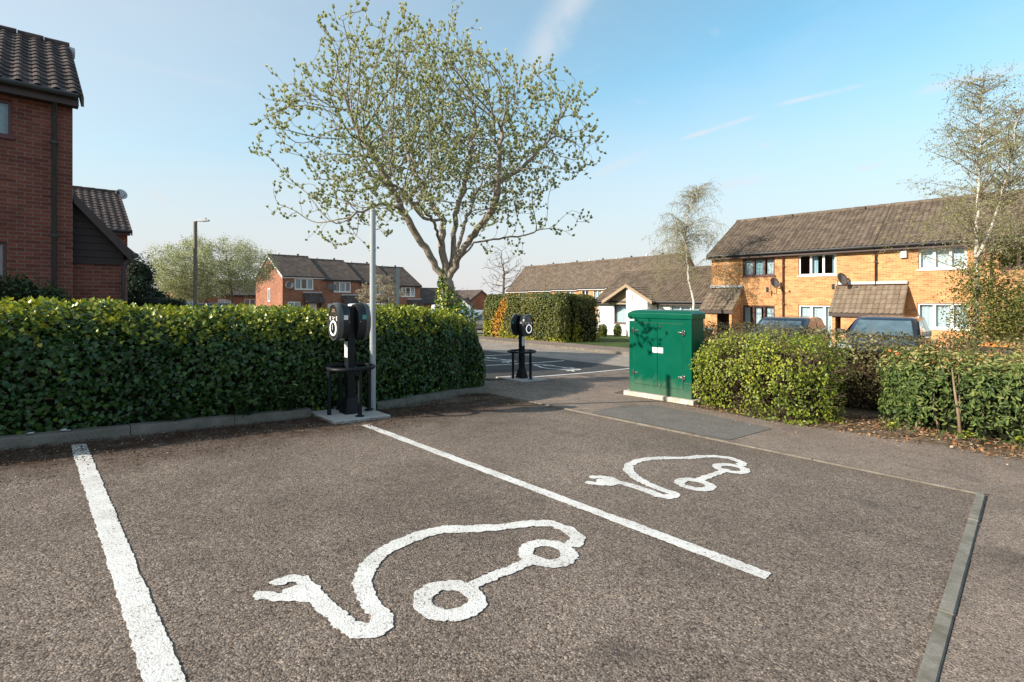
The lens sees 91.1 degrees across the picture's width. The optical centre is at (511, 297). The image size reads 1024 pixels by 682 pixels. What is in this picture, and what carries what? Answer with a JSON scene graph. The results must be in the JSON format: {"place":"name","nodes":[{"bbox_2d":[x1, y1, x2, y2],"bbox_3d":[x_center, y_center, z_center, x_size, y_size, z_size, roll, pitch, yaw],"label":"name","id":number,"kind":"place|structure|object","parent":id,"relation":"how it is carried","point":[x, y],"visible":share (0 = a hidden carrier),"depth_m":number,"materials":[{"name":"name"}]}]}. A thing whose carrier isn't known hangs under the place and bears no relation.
{"place":"outdoors","nodes":[
{"label":"outdoors","id":0,"kind":"place"},
{"bbox_2d":[0,25,83,326],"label":"brick house","id":1,"kind":"structure","parent":0,"point":[41,92],"depth_m":9.65,"materials":[{"name":"brick"}]},
{"bbox_2d":[0,242,6,280],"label":"window","id":2,"kind":"structure","parent":1,"relation":"in","point":[3,245],"depth_m":9.35,"materials":[{"name":"red wood"}]},
{"bbox_2d":[0,99,14,139],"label":"window","id":3,"kind":"structure","parent":1,"relation":"in","point":[5,105],"depth_m":9.40,"materials":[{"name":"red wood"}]},
{"bbox_2d":[396,268,398,306],"bbox_3d":[-2.800,0.505,12.300,0.082,2.475,0.082,0,0,-44],"label":"grey post","id":4,"kind":"object","parent":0,"point":[397,286],"visible":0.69,"depth_m":12.27,"materials":[{"name":"metal"}]},
{"bbox_2d":[0,397,988,681],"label":"car park","id":5,"kind":"structure","parent":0,"point":[858,565],"depth_m":2.75,"materials":[{"name":"grey asphalt"}]},
{"bbox_2d":[72,443,185,681],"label":"parking line","id":6,"kind":"object","parent":5,"relation":"on","point":[152,649],"visible":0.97,"depth_m":2.26,"materials":[{"name":"paint"}]},
{"bbox_2d":[0,393,524,484],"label":"leaf crumbs","id":7,"kind":"object","parent":5,"relation":"on","point":[111,452],"visible":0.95,"depth_m":4.92,"materials":[{"name":"brown plant"}]},
{"bbox_2d":[311,406,390,423],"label":"concrete slab","id":8,"kind":"structure","parent":5,"relation":"on","point":[336,417],"depth_m":6.13,"materials":[{"name":"grey concrete"}]},
{"bbox_2d":[328,302,370,414],"bbox_3d":[-2.038,0.747,6.311,0.449,1.387,0.309,0,0,-44],"label":"charging post","id":9,"kind":"object","parent":8,"relation":"on","point":[348,325],"visible":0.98,"depth_m":6.26,"materials":[{"name":"black plastic"}]},
{"bbox_2d":[323,362,375,416],"bbox_3d":[-2.038,1.141,6.311,0.613,0.599,0.613,0,0,-26],"label":"guard rail","id":10,"kind":"object","parent":8,"relation":"on","point":[330,368],"visible":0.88,"depth_m":6.12,"materials":[{"name":"black metal"}]},
{"bbox_2d":[253,520,585,638],"bbox_3d":[-0.320,1.391,2.639,1.750,0.105,0.882,0,0,-44],"label":"electric car symbol","id":11,"kind":"object","parent":5,"relation":"on","point":[307,589],"visible":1,"depth_m":2.38,"materials":[{"name":"paint"}]},
{"bbox_2d":[363,424,770,578],"bbox_3d":[-0.175,1.464,4.226,0.125,0.008,4.397,0,0,-44],"label":"parking line","id":12,"kind":"object","parent":5,"relation":"on","point":[725,559],"visible":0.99,"depth_m":3.38,"materials":[{"name":"paint"}]},
{"bbox_2d":[585,455,750,498],"bbox_3d":[1.465,1.545,4.485,1.870,0.112,0.886,0,0,-44],"label":"electric car symbol","id":13,"kind":"object","parent":5,"relation":"on","point":[628,469],"visible":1,"depth_m":4.22,"materials":[{"name":"paint"}]},
{"bbox_2d":[915,492,985,681],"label":"bay edging","id":14,"kind":"object","parent":5,"relation":"on","point":[931,666],"visible":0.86,"depth_m":2.41,"materials":[{"name":"concrete"}]},
{"bbox_2d":[0,0,1023,297],"label":"sky","id":15,"kind":"structure","parent":0,"point":[788,106],"materials":[{"name":"blue"}]},
{"bbox_2d":[475,324,597,334],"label":"estate road","id":16,"kind":"structure","parent":0,"point":[480,332],"depth_m":34.69,"materials":[{"name":"grey asphalt"}]},
{"bbox_2d":[128,295,191,309],"bbox_3d":[-18.535,0.397,26.076,2.588,1.124,4.067,0,0,-9],"label":"car","id":17,"kind":"object","parent":16,"relation":"on","point":[153,301],"visible":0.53,"depth_m":25.12,"materials":[{"name":"black metal"}]},
{"bbox_2d":[167,303,234,323],"bbox_3d":[-17.714,1.081,28.497,4.212,1.598,2.053,0,0,-44],"label":"hatchback","id":18,"kind":"object","parent":16,"relation":"on","point":[208,304],"visible":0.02,"depth_m":28.32,"materials":[{"name":"blue paint"}]},
{"bbox_2d":[193,218,209,320],"bbox_3d":[-14.859,-1.064,23.984,0.786,5.553,0.249,0,0,4],"label":"street lamp","id":19,"kind":"object","parent":16,"relation":"on","point":[195,260],"visible":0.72,"depth_m":23.93,"materials":[{"name":"grey metal"}]},
{"bbox_2d":[467,310,486,331],"bbox_3d":[-2.238,1.606,33.498,4.212,1.598,2.053,0,0,-40],"label":"hatchback","id":20,"kind":"object","parent":16,"relation":"on","point":[480,325],"visible":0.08,"depth_m":32.61,"materials":[{"name":"silver metal"}]},
{"bbox_2d":[478,336,628,351],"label":"pavement","id":21,"kind":"structure","parent":0,"point":[564,344],"depth_m":22.63,"materials":[{"name":"concrete"}]},
{"bbox_2d":[479,341,628,366],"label":"road","id":22,"kind":"structure","parent":0,"point":[594,357],"depth_m":18.46,"materials":[{"name":"grey asphalt"}]},
{"bbox_2d":[479,334,628,347],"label":"lawn","id":23,"kind":"structure","parent":0,"point":[616,341],"depth_m":25.33,"materials":[{"name":"green plant"}]},
{"bbox_2d":[482,291,601,342],"bbox_3d":[1.501,1.001,27.229,3.680,2.715,6.286,0,0,-44],"label":"clipped hedge","id":24,"kind":"object","parent":23,"relation":"on","point":[563,317],"visible":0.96,"depth_m":25.43,"materials":[{"name":"green plant"}]},
{"bbox_2d":[599,324,607,336],"bbox_3d":[5.595,2.005,30.902,0.604,0.864,0.614,0,0,-44],"label":"topiary ball","id":25,"kind":"object","parent":23,"relation":"on","point":[604,330],"visible":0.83,"depth_m":30.74,"materials":[{"name":"green plant"}]},
{"bbox_2d":[613,324,621,335],"bbox_3d":[6.557,2.030,31.199,0.585,0.863,0.586,0,0,-44],"label":"topiary ball","id":26,"kind":"object","parent":23,"relation":"on","point":[617,329],"visible":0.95,"depth_m":31.05,"materials":[{"name":"green plant"}]},
{"bbox_2d":[642,178,741,309],"bbox_3d":[8.412,-1.698,23.971,4.662,8.112,4.428,0,0,13],"label":"weeping birch","id":27,"kind":"object","parent":23,"relation":"on","point":[684,230],"visible":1,"depth_m":24.00,"materials":[{"name":"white plant"}]},
{"bbox_2d":[483,350,628,379],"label":"parking bays","id":28,"kind":"object","parent":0,"point":[495,369],"visible":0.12,"depth_m":14.12,"materials":[{"name":"grey asphalt"}]},
{"bbox_2d":[534,364,580,370],"bbox_3d":[1.219,1.907,13.795,0.871,0.043,1.744,0,0,-44],"label":"electric car symbol","id":29,"kind":"object","parent":28,"relation":"on","point":[556,366],"visible":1,"depth_m":13.88,"materials":[{"name":"paint"}]},
{"bbox_2d":[534,368,628,376],"bbox_3d":[1.920,1.883,12.781,4.254,0.213,0.114,0,0,-45],"label":"bay line","id":30,"kind":"object","parent":28,"relation":"on","point":[579,373],"visible":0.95,"depth_m":12.51,"materials":[{"name":"paint"}]},
{"bbox_2d":[148,326,988,494],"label":"ground","id":31,"kind":"structure","parent":0,"point":[456,399],"depth_m":8.10,"materials":[{"name":"soil"}]},
{"bbox_2d":[73,185,132,303],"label":"brick house","id":32,"kind":"structure","parent":31,"relation":"on","point":[106,207],"depth_m":22.94,"materials":[{"name":"tile"}]},
{"bbox_2d":[115,189,127,198],"bbox_3d":[-19.380,-5.039,24.896,0.820,0.708,0.500,0,0,31],"label":"satellite dish","id":33,"kind":"object","parent":32,"relation":"attached to","point":[123,194],"visible":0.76,"depth_m":24.93,"materials":[{"name":"grey paint"}]},
{"bbox_2d":[73,192,138,319],"bbox_3d":[-9.851,-0.295,11.885,1.090,3.610,4.380,0,0,-44],"label":"lean to","id":34,"kind":"object","parent":31,"relation":"on","point":[103,252],"visible":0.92,"depth_m":10.37,"materials":[{"name":"red brick"}]},
{"bbox_2d":[128,251,172,312],"bbox_3d":[-22.273,-0.642,29.964,3.615,4.294,5.004,0,0,-44],"label":"dark conifer","id":35,"kind":"object","parent":31,"relation":"on","point":[140,278],"visible":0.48,"depth_m":29.37,"materials":[{"name":"green plant"}]},
{"bbox_2d":[0,407,310,450],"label":"kerb","id":36,"kind":"structure","parent":31,"relation":"on","point":[61,437],"depth_m":4.93,"materials":[{"name":"concrete"}]},
{"bbox_2d":[150,403,200,420],"bbox_3d":[-3.486,1.195,5.176,0.391,0.194,0.360,0,0,-7],"label":"weed","id":37,"kind":"object","parent":36,"relation":"on","point":[175,413],"visible":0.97,"depth_m":5.17,"materials":[{"name":"green plant"}]},
{"bbox_2d":[214,384,268,417],"bbox_3d":[-3.001,1.142,5.623,0.464,0.375,0.514,0,0,-14],"label":"weed","id":38,"kind":"object","parent":36,"relation":"on","point":[241,399],"visible":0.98,"depth_m":5.60,"materials":[{"name":"green plant"}]},
{"bbox_2d":[266,378,308,410],"bbox_3d":[-2.650,1.168,5.979,0.452,0.379,0.536,0,0,-7],"label":"weed","id":39,"kind":"object","parent":36,"relation":"on","point":[294,394],"visible":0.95,"depth_m":5.93,"materials":[{"name":"green plant"}]},
{"bbox_2d":[153,249,221,302],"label":"pale willow","id":40,"kind":"object","parent":31,"relation":"on","point":[204,288],"visible":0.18,"depth_m":40.23,"materials":[{"name":"green plant"}]},
{"bbox_2d":[143,231,279,303],"bbox_3d":[-23.940,-1.732,40.130,9.977,7.847,8.217,0,0,-44],"label":"pale willow","id":41,"kind":"object","parent":31,"relation":"on","point":[228,265],"visible":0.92,"depth_m":39.17,"materials":[{"name":"green plant"}]},
{"bbox_2d":[167,280,255,307],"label":"brick house","id":42,"kind":"structure","parent":31,"relation":"on","point":[238,299],"depth_m":60.10,"materials":[{"name":"brown brick"}]},
{"bbox_2d":[244,299,255,306],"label":"window","id":43,"kind":"structure","parent":42,"relation":"in","point":[246,301],"depth_m":61.16,"materials":[{"name":"white plastic"}]},
{"bbox_2d":[0,296,485,435],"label":"ivy hedge","id":44,"kind":"object","parent":31,"relation":"on","point":[65,365],"visible":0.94,"depth_m":5.55,"materials":[{"name":"green plant"}]},
{"bbox_2d":[256,253,324,316],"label":"terraced house","id":45,"kind":"structure","parent":31,"relation":"on","point":[296,269],"depth_m":52.97,"materials":[{"name":"brown brick"}]},
{"bbox_2d":[286,281,294,288],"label":"satellite dish","id":46,"kind":"object","parent":45,"relation":"attached to","point":[290,284],"visible":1,"depth_m":51.02,"materials":[{"name":"grey paint"}]},
{"bbox_2d":[294,278,312,289],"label":"window","id":47,"kind":"structure","parent":45,"relation":"in","point":[309,282],"depth_m":52.56,"materials":[{"name":"white plastic"}]},
{"bbox_2d":[301,257,360,308],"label":"terraced house","id":48,"kind":"structure","parent":31,"relation":"on","point":[343,277],"depth_m":55.88,"materials":[{"name":"tile"}]},
{"bbox_2d":[334,282,350,292],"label":"window","id":49,"kind":"structure","parent":48,"relation":"in","point":[345,287],"depth_m":55.60,"materials":[{"name":"white plastic"}]},
{"bbox_2d":[345,261,394,305],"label":"terraced house","id":50,"kind":"structure","parent":31,"relation":"on","point":[361,271],"depth_m":59.25,"materials":[{"name":"brown brick"}]},
{"bbox_2d":[370,209,375,409],"bbox_3d":[-1.862,0.179,6.719,0.082,2.742,0.082,0,0,-44],"label":"grey post","id":51,"kind":"object","parent":31,"relation":"on","point":[373,296],"visible":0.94,"depth_m":6.68,"materials":[{"name":"metal"}]},
{"bbox_2d":[355,274,403,307],"bbox_3d":[-9.937,0.240,38.007,3.686,4.223,3.471,0,0,-44],"label":"blossom tree","id":52,"kind":"object","parent":31,"relation":"on","point":[385,293],"visible":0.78,"depth_m":37.64,"materials":[{"name":"beige plant"}]},
{"bbox_2d":[378,265,424,307],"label":"terraced house","id":53,"kind":"structure","parent":31,"relation":"on","point":[410,286],"depth_m":61.98,"materials":[{"name":"tile"}]},
{"bbox_2d":[401,287,414,296],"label":"window","id":54,"kind":"structure","parent":53,"relation":"in","point":[412,289],"depth_m":61.47,"materials":[{"name":"white plastic"}]},
{"bbox_2d":[248,0,608,328],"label":"whitebeam tree","id":55,"kind":"object","parent":31,"relation":"on","point":[446,298],"visible":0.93,"depth_m":9.38,"materials":[{"name":"green plant"}]},
{"bbox_2d":[376,387,483,409],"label":"kerb","id":56,"kind":"structure","parent":31,"relation":"on","point":[410,400],"depth_m":7.64,"materials":[{"name":"concrete"}]},
{"bbox_2d":[420,288,462,308],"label":"house","id":57,"kind":"structure","parent":31,"relation":"on","point":[427,296],"depth_m":65.82,"materials":[{"name":"brown brick"}]},
{"bbox_2d":[455,290,488,309],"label":"house","id":58,"kind":"structure","parent":31,"relation":"on","point":[476,298],"depth_m":72.35,"materials":[{"name":"brown brick"}]},
{"bbox_2d":[481,243,526,295],"bbox_3d":[-0.581,-0.950,39.961,3.661,6.983,3.651,0,0,-44],"label":"bare tree","id":59,"kind":"object","parent":31,"relation":"on","point":[504,280],"visible":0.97,"depth_m":39.98,"materials":[{"name":"brown plant"}]},
{"bbox_2d":[506,264,546,297],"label":"terraced house","id":60,"kind":"structure","parent":31,"relation":"on","point":[524,284],"depth_m":70.97,"materials":[{"name":"brown tile"}]},
{"bbox_2d":[527,262,569,297],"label":"terraced house","id":61,"kind":"structure","parent":31,"relation":"on","point":[558,269],"depth_m":67.95,"materials":[{"name":"brown tile"}]},
{"bbox_2d":[479,339,628,354],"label":"road kerb","id":62,"kind":"structure","parent":31,"relation":"on","point":[569,348],"depth_m":20.97,"materials":[{"name":"concrete"}]},
{"bbox_2d":[550,260,594,295],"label":"terraced house","id":63,"kind":"structure","parent":31,"relation":"on","point":[571,277],"depth_m":64.89,"materials":[{"name":"brown tile"}]},
{"bbox_2d":[576,257,622,318],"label":"terraced house","id":64,"kind":"structure","parent":31,"relation":"on","point":[597,277],"depth_m":61.81,"materials":[{"name":"brown tile"}]},
{"bbox_2d":[604,255,652,288],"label":"terraced house","id":65,"kind":"structure","parent":31,"relation":"on","point":[631,262],"depth_m":59.79,"materials":[{"name":"brown tile"}]},
{"bbox_2d":[596,265,711,335],"bbox_3d":[10.950,0.295,32.962,8.251,4.709,8.596,0,0,-44],"label":"bungalow","id":66,"kind":"object","parent":31,"relation":"on","point":[620,297],"visible":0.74,"depth_m":31.67,"materials":[{"name":"brown tile"}]},
{"bbox_2d":[613,305,625,323],"bbox_3d":[7.149,1.065,32.419,0.267,1.250,1.280,0,0,-44],"label":"window","id":67,"kind":"structure","parent":66,"relation":"in","point":[620,310],"depth_m":32.68,"materials":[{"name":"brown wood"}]},
{"bbox_2d":[670,305,699,309],"bbox_3d":[10.143,0.895,29.333,0.269,0.910,1.980,0,0,-44],"label":"window","id":68,"kind":"structure","parent":66,"relation":"in","point":[672,307],"depth_m":29.55,"materials":[{"name":"white plastic"}]},
{"bbox_2d":[647,253,694,268],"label":"terraced house","id":69,"kind":"structure","parent":31,"relation":"on","point":[690,260],"depth_m":56.61,"materials":[{"name":"brown tile"}]},
{"bbox_2d":[699,212,807,338],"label":"terraced house","id":70,"kind":"structure","parent":31,"relation":"on","point":[752,253],"depth_m":25.36,"materials":[{"name":"orange brick"}]},
{"bbox_2d":[718,313,728,338],"bbox_3d":[11.020,1.690,25.957,0.100,2.020,0.950,0,0,-44],"label":"door","id":71,"kind":"structure","parent":70,"relation":"in","point":[722,317],"depth_m":26.02,"materials":[{"name":"metal"}]},
{"bbox_2d":[742,257,775,276],"bbox_3d":[12.233,-1.505,24.876,0.267,0.930,1.590,0,0,-44],"label":"window","id":72,"kind":"structure","parent":70,"relation":"in","point":[748,264],"depth_m":24.94,"materials":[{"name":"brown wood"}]},
{"bbox_2d":[743,305,774,329],"bbox_3d":[12.233,1.135,24.876,0.267,1.530,1.590,0,0,-44],"label":"window","id":73,"kind":"structure","parent":70,"relation":"in","point":[746,308],"depth_m":25.03,"materials":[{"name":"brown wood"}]},
{"bbox_2d":[766,277,780,291],"bbox_3d":[12.430,-0.634,23.878,0.500,0.708,0.820,0,0,-16],"label":"satellite dish","id":74,"kind":"object","parent":70,"relation":"attached to","point":[774,282],"visible":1,"depth_m":23.88,"materials":[{"name":"grey paint"}]},
{"bbox_2d":[782,203,907,346],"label":"terraced house","id":75,"kind":"structure","parent":31,"relation":"on","point":[822,250],"depth_m":22.80,"materials":[{"name":"brown tile"}]},
{"bbox_2d":[799,305,831,346],"bbox_3d":[14.026,1.310,23.027,0.267,1.980,1.660,0,0,-44],"label":"window","id":76,"kind":"structure","parent":75,"relation":"in","point":[821,311],"depth_m":23.07,"materials":[{"name":"white plastic"}]},
{"bbox_2d":[797,253,836,276],"bbox_3d":[14.008,-1.505,23.044,0.265,1.030,1.610,0,0,-44],"label":"window","id":77,"kind":"structure","parent":75,"relation":"in","point":[815,256],"depth_m":23.16,"materials":[{"name":"white plastic"}]},
{"bbox_2d":[831,273,849,288],"bbox_3d":[14.375,-0.744,21.907,0.504,0.728,0.798,0,0,6],"label":"satellite dish","id":78,"kind":"object","parent":75,"relation":"attached to","point":[842,279],"visible":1,"depth_m":21.91,"materials":[{"name":"grey paint"}]},
{"bbox_2d":[873,192,993,351],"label":"terraced house","id":79,"kind":"structure","parent":31,"relation":"on","point":[924,278],"depth_m":20.41,"materials":[{"name":"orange brick"}]},
{"bbox_2d":[917,246,966,270],"bbox_3d":[17.050,-1.560,19.908,0.267,0.920,1.550,0,0,-44],"label":"window","id":80,"kind":"structure","parent":79,"relation":"in","point":[924,264],"depth_m":19.99,"materials":[{"name":"white plastic"}]},
{"bbox_2d":[917,303,969,330],"bbox_3d":[17.067,0.735,19.890,0.267,1.070,1.680,0,0,-44],"label":"window","id":81,"kind":"structure","parent":79,"relation":"in","point":[932,316],"depth_m":20.04,"materials":[{"name":"white glass"}]},
{"bbox_2d":[990,189,1023,360],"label":"terraced house","id":82,"kind":"structure","parent":31,"relation":"on","point":[1020,263],"depth_m":18.77,"materials":[{"name":"orange brick"}]},
{"bbox_2d":[997,245,1023,269],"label":"window","id":83,"kind":"structure","parent":82,"relation":"in","point":[1007,245],"depth_m":18.43,"materials":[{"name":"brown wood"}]},
{"bbox_2d":[463,370,1023,501],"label":"footpath","id":84,"kind":"structure","parent":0,"point":[958,471],"depth_m":5.83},
{"bbox_2d":[497,375,547,381],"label":"concrete slab","id":85,"kind":"structure","parent":84,"relation":"on","point":[520,379],"depth_m":10.70,"materials":[{"name":"grey concrete"}]},
{"bbox_2d":[507,349,535,379],"bbox_3d":[0.211,1.429,10.873,0.613,0.599,0.613,0,0,28],"label":"guard rail","id":86,"kind":"object","parent":85,"relation":"on","point":[528,351],"visible":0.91,"depth_m":10.67,"materials":[{"name":"black metal"}]},
{"bbox_2d":[510,314,533,378],"bbox_3d":[0.211,1.035,10.873,0.309,1.387,0.449,0,0,-44],"label":"charging post","id":87,"kind":"object","parent":85,"relation":"on","point":[521,326],"visible":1,"depth_m":10.82,"materials":[{"name":"black plastic"}]},
{"bbox_2d":[463,374,623,405],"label":"leaf crumbs","id":88,"kind":"object","parent":84,"relation":"on","point":[521,388],"visible":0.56,"depth_m":9.40,"materials":[{"name":"brown plant"}]},
{"bbox_2d":[592,404,771,439],"bbox_3d":[2.339,1.683,7.017,1.468,0.088,2.097,0,0,-44],"label":"tarmac patch","id":89,"kind":"object","parent":84,"relation":"on","point":[681,420],"visible":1,"depth_m":6.87,"materials":[{"name":"grey asphalt"}]},
{"bbox_2d":[485,392,983,493],"bbox_3d":[1.734,1.686,6.466,0.052,0.121,6.324,0,0,-44],"label":"path edging","id":90,"kind":"object","parent":84,"relation":"on","point":[827,462],"visible":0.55,"depth_m":5.44,"materials":[{"name":"concrete"}]},
{"bbox_2d":[615,391,1023,457],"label":"soil strip","id":91,"kind":"object","parent":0,"point":[870,413],"visible":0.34,"depth_m":6.93,"materials":[{"name":"brown soil"}]},
{"bbox_2d":[624,389,707,405],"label":"concrete plinth","id":92,"kind":"structure","parent":91,"relation":"on","point":[693,402],"depth_m":8.65,"materials":[{"name":"beige concrete"}]},
{"bbox_2d":[628,309,704,399],"bbox_3d":[2.730,0.954,8.957,0.500,1.485,1.250,0,0,-44],"label":"utility cabinet","id":93,"kind":"object","parent":92,"relation":"on","point":[664,345],"visible":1,"depth_m":8.72,"materials":[{"name":"green metal"}]},
{"bbox_2d":[682,324,855,425],"bbox_3d":[4.057,1.202,8.118,2.128,1.611,2.524,0,0,-44],"label":"golden shrub","id":94,"kind":"object","parent":91,"relation":"on","point":[769,381],"visible":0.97,"depth_m":7.52,"materials":[{"name":"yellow plant"}]},
{"bbox_2d":[630,403,1023,481],"bbox_3d":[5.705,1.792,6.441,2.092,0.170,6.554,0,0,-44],"label":"dead leaves","id":95,"kind":"object","parent":91,"relation":"on","point":[981,448],"visible":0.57,"depth_m":6.53,"materials":[{"name":"brown plant"}]},
{"bbox_2d":[704,317,1023,416],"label":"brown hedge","id":96,"kind":"object","parent":91,"relation":"on","point":[863,389],"visible":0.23,"depth_m":8.58,"materials":[{"name":"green plant"}]},
{"bbox_2d":[882,422,900,430],"bbox_3d":[4.853,1.641,6.416,0.275,0.118,0.181,0,0,-44],"label":"weed","id":97,"kind":"object","parent":91,"relation":"on","point":[891,425],"visible":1,"depth_m":6.41,"materials":[{"name":"green plant"}]},
{"bbox_2d":[830,414,1023,458],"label":"fallen twigs","id":98,"kind":"object","parent":91,"relation":"on","point":[920,439],"visible":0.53,"depth_m":6.30,"materials":[{"name":"brown wood"}]},
{"bbox_2d":[876,344,1023,448],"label":"laurel shrub","id":99,"kind":"object","parent":91,"relation":"on","point":[948,397],"visible":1,"depth_m":6.69,"materials":[{"name":"green plant"}]},
{"bbox_2d":[952,430,980,440],"bbox_3d":[5.482,1.659,6.036,0.237,0.106,0.232,0,0,-5],"label":"weed","id":100,"kind":"object","parent":91,"relation":"on","point":[967,434],"visible":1,"depth_m":6.07,"materials":[{"name":"green plant"}]},
{"bbox_2d":[939,455,1023,681],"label":"parking apron","id":101,"kind":"object","parent":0,"point":[986,643],"visible":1,"depth_m":2.43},
{"bbox_2d":[979,342,1015,358],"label":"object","id":102,"kind":"object","parent":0,"point":[1007,351],"visible":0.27,"depth_m":11.81,"materials":[{"name":"orange brick"}]},
{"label":"driveway","id":103,"kind":"structure","parent":0,"visible":0},
{"bbox_2d":[740,316,830,345],"bbox_3d":[8.477,1.405,15.670,2.053,1.598,4.212,0,0,45],"label":"hatchback","id":104,"kind":"object","parent":103,"relation":"on","point":[800,320],"visible":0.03,"depth_m":15.47,"materials":[{"name":"black paint"}]},
{"bbox_2d":[837,315,931,351],"bbox_3d":[11.009,1.403,14.782,2.167,1.693,4.512,0,0,44],"label":"estate car","id":105,"kind":"object","parent":103,"relation":"on","point":[912,325],"visible":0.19,"depth_m":14.26,"materials":[{"name":"blue paint"}]},
{"bbox_2d":[867,60,1023,348],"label":"silver birch","id":106,"kind":"object","parent":103,"relation":"on","point":[1008,145],"visible":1,"depth_m":15.48,"materials":[{"name":"white plant"}]},
{"bbox_2d":[932,233,1023,356],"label":"ivy thicket","id":107,"kind":"object","parent":103,"relation":"on","point":[1008,311],"visible":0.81,"depth_m":15.13,"materials":[{"name":"green plant"}]},
{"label":"verge","id":108,"kind":"structure","parent":0,"visible":0},
{"bbox_2d":[0,268,53,315],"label":"garden shrub","id":109,"kind":"object","parent":108,"relation":"on","point":[18,289],"visible":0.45,"depth_m":8.17,"materials":[{"name":"green plant"}]},
{"bbox_2d":[39,284,72,313],"bbox_3d":[-7.907,0.061,8.626,0.556,0.599,0.591,0,0,-44],"label":"garden shrub","id":110,"kind":"object","parent":108,"relation":"on","point":[54,292],"visible":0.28,"depth_m":8.55,"materials":[{"name":"green plant"}]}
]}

